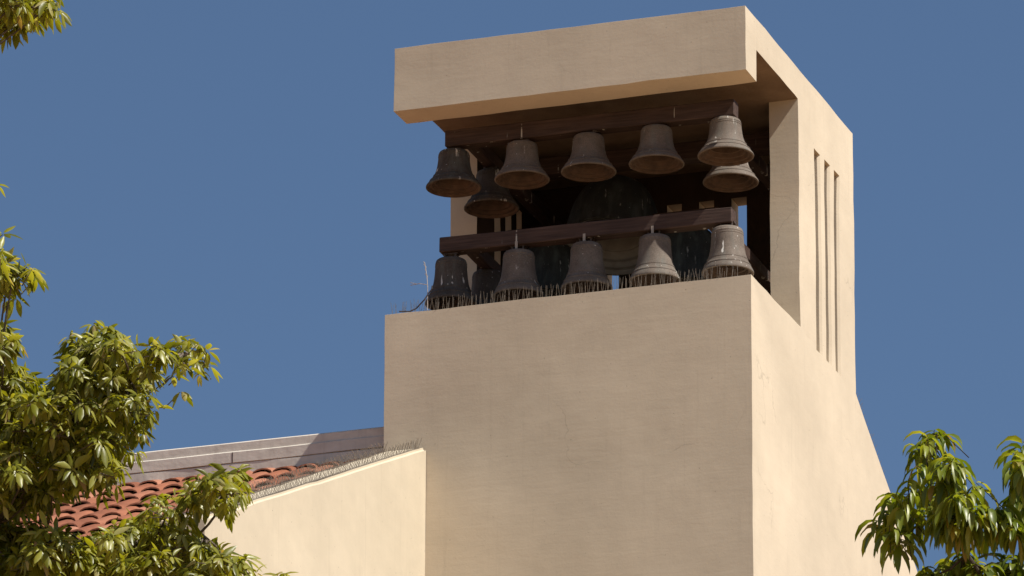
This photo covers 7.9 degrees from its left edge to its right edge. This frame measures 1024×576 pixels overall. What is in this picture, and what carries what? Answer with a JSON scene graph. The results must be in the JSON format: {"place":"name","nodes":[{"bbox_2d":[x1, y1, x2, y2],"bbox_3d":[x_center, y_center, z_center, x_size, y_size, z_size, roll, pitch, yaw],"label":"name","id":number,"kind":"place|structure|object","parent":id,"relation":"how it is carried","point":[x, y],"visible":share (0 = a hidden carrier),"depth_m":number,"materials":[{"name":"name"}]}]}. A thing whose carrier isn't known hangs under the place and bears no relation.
{"place":"outdoors","nodes":[
{"label":"outdoors","id":0,"kind":"place"},
{"bbox_2d":[0,0,1023,573],"label":"sky","id":1,"kind":"structure","parent":0,"point":[244,179],"materials":[{"name":"blue"}]},
{"bbox_2d":[384,6,916,575],"bbox_3d":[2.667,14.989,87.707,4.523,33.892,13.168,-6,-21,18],"label":"bell tower","id":2,"kind":"structure","parent":0,"point":[716,426],"depth_m":86.64,"materials":[{"name":"paint"}]},
{"bbox_2d":[399,286,432,311],"bbox_3d":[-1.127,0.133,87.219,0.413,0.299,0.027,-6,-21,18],"label":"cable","id":3,"kind":"object","parent":2,"relation":"on","point":[421,302],"visible":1,"depth_m":87.19,"materials":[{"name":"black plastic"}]},
{"bbox_2d":[410,262,427,310],"bbox_3d":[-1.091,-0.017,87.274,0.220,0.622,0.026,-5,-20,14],"label":"dry weed","id":4,"kind":"object","parent":2,"relation":"on","point":[424,284],"visible":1,"depth_m":87.27,"materials":[{"name":"beige plant"}]},
{"bbox_2d":[403,270,724,312],"bbox_3d":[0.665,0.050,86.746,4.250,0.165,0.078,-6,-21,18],"label":"bird spike strip","id":5,"kind":"object","parent":2,"relation":"on","point":[572,291],"visible":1,"depth_m":86.73,"materials":[{"name":"grey metal"}]},
{"bbox_2d":[391,265,737,313],"bbox_3d":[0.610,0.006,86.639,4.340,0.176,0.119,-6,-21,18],"label":"bird spike strip","id":6,"kind":"object","parent":2,"relation":"on","point":[561,291],"visible":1,"depth_m":86.66,"materials":[{"name":"grey metal"}]},
{"bbox_2d":[439,99,770,294],"bbox_3d":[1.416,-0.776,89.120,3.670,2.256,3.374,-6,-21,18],"label":"timber bell support","id":7,"kind":"object","parent":2,"relation":"in","point":[476,142],"visible":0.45,"depth_m":87.86,"materials":[{"name":"brown wood"}]},
{"bbox_2d":[425,252,476,309],"bbox_3d":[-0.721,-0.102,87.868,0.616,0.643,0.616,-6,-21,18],"label":"bell","id":8,"kind":"object","parent":7,"relation":"hanging from","point":[451,277],"visible":0.94,"depth_m":87.72,"materials":[{"name":"grey metal"}]},
{"bbox_2d":[426,148,481,197],"bbox_3d":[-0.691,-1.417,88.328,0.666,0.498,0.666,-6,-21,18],"label":"bell","id":9,"kind":"object","parent":7,"relation":"hanging from","point":[453,176],"visible":1,"depth_m":88.23,"materials":[{"name":"grey metal"}]},
{"bbox_2d":[471,269,501,304],"bbox_3d":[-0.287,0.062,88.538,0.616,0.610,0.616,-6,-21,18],"label":"bell","id":10,"kind":"object","parent":7,"relation":"hanging from","point":[486,281],"visible":0.48,"depth_m":88.39,"materials":[{"name":"grey metal"}]},
{"bbox_2d":[464,165,518,218],"bbox_3d":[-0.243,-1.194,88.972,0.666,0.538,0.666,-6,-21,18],"label":"bell","id":11,"kind":"object","parent":7,"relation":"hanging from","point":[491,199],"visible":0.87,"depth_m":88.88,"materials":[{"name":"grey metal"}]},
{"bbox_2d":[493,241,544,301],"bbox_3d":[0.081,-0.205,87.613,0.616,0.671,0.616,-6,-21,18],"label":"bell","id":12,"kind":"object","parent":7,"relation":"hanging from","point":[518,269],"visible":0.89,"depth_m":87.46,"materials":[{"name":"grey metal"}]},
{"bbox_2d":[494,139,549,189],"bbox_3d":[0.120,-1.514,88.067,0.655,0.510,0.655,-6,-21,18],"label":"bell","id":13,"kind":"object","parent":7,"relation":"hanging from","point":[521,168],"visible":1,"depth_m":87.97,"materials":[{"name":"grey metal"}]},
{"bbox_2d":[528,244,570,296],"bbox_3d":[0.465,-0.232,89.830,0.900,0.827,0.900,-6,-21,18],"label":"bell","id":14,"kind":"object","parent":7,"relation":"hanging from","point":[552,263],"visible":0.39,"depth_m":89.45,"materials":[{"name":"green metal"}]},
{"bbox_2d":[560,233,612,294],"bbox_3d":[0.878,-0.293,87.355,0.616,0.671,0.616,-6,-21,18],"label":"bell","id":15,"kind":"object","parent":7,"relation":"hanging from","point":[586,265],"visible":0.92,"depth_m":87.21,"materials":[{"name":"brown metal"}]},
{"bbox_2d":[561,131,615,181],"bbox_3d":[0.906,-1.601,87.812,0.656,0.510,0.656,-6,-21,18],"label":"bell","id":16,"kind":"object","parent":7,"relation":"hanging from","point":[588,160],"visible":1,"depth_m":87.71,"materials":[{"name":"grey metal"}]},
{"bbox_2d":[566,175,656,275],"bbox_3d":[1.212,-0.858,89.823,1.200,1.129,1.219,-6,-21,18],"label":"bell","id":17,"kind":"object","parent":7,"relation":"hanging from","point":[618,197],"visible":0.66,"depth_m":89.59,"materials":[{"name":"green metal"}]},
{"bbox_2d":[629,226,680,286],"bbox_3d":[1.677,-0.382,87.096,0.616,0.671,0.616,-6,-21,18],"label":"bell","id":18,"kind":"object","parent":7,"relation":"hanging from","point":[655,254],"visible":0.93,"depth_m":86.94,"materials":[{"name":"grey metal"}]},
{"bbox_2d":[629,124,683,173],"bbox_3d":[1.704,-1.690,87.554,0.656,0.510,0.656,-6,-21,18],"label":"bell","id":19,"kind":"object","parent":7,"relation":"hanging from","point":[656,152],"visible":1,"depth_m":87.45,"materials":[{"name":"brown metal"}]},
{"bbox_2d":[665,230,710,281],"bbox_3d":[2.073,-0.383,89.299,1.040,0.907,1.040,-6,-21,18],"label":"bell","id":20,"kind":"object","parent":7,"relation":"hanging from","point":[690,250],"visible":0.23,"depth_m":88.85,"materials":[{"name":"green metal"}]},
{"bbox_2d":[697,116,753,165],"bbox_3d":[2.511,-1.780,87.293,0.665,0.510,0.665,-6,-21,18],"label":"bell","id":21,"kind":"object","parent":7,"relation":"hanging from","point":[725,144],"visible":1,"depth_m":87.19,"materials":[{"name":"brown metal"}]},
{"bbox_2d":[701,221,753,278],"bbox_3d":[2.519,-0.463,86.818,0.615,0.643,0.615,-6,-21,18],"label":"bell","id":22,"kind":"object","parent":7,"relation":"hanging from","point":[727,248],"visible":0.97,"depth_m":86.67,"materials":[{"name":"grey metal"}]},
{"bbox_2d":[703,163,758,191],"bbox_3d":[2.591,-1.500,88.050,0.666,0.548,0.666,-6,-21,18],"label":"bell","id":23,"kind":"object","parent":7,"relation":"hanging from","point":[740,178],"visible":0.74,"depth_m":88.10,"materials":[{"name":"grey metal"}]},
{"label":"ground","id":24,"kind":"structure","parent":0,"visible":0},
{"bbox_2d":[0,0,298,575],"bbox_3d":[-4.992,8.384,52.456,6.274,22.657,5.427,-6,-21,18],"label":"umbrella tree","id":25,"kind":"object","parent":24,"relation":"on","point":[71,428],"visible":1,"depth_m":54.36,"materials":[{"name":"green plant"}]},
{"bbox_2d":[12,427,425,575],"bbox_3d":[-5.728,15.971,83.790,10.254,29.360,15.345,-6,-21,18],"label":"church building","id":26,"kind":"structure","parent":24,"relation":"on","point":[367,520],"depth_m":84.92,"materials":[{"name":"paint"}]},
{"bbox_2d":[170,442,387,513],"bbox_3d":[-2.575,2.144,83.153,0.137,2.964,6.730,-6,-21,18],"label":"bird spike strip","id":27,"kind":"object","parent":26,"relation":"on","point":[332,463],"visible":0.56,"depth_m":84.31,"materials":[{"name":"grey metal"}]},
{"bbox_2d":[210,438,421,513],"bbox_3d":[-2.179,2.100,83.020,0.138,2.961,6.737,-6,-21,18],"label":"bird spike strip","id":28,"kind":"object","parent":26,"relation":"on","point":[343,464],"visible":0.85,"depth_m":83.50,"materials":[{"name":"grey metal"}]},
{"bbox_2d":[855,428,1023,575],"bbox_3d":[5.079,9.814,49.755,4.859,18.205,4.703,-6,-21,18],"label":"broadleaf tree","id":29,"kind":"object","parent":24,"relation":"on","point":[946,503],"visible":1,"depth_m":51.65,"materials":[{"name":"green plant"}]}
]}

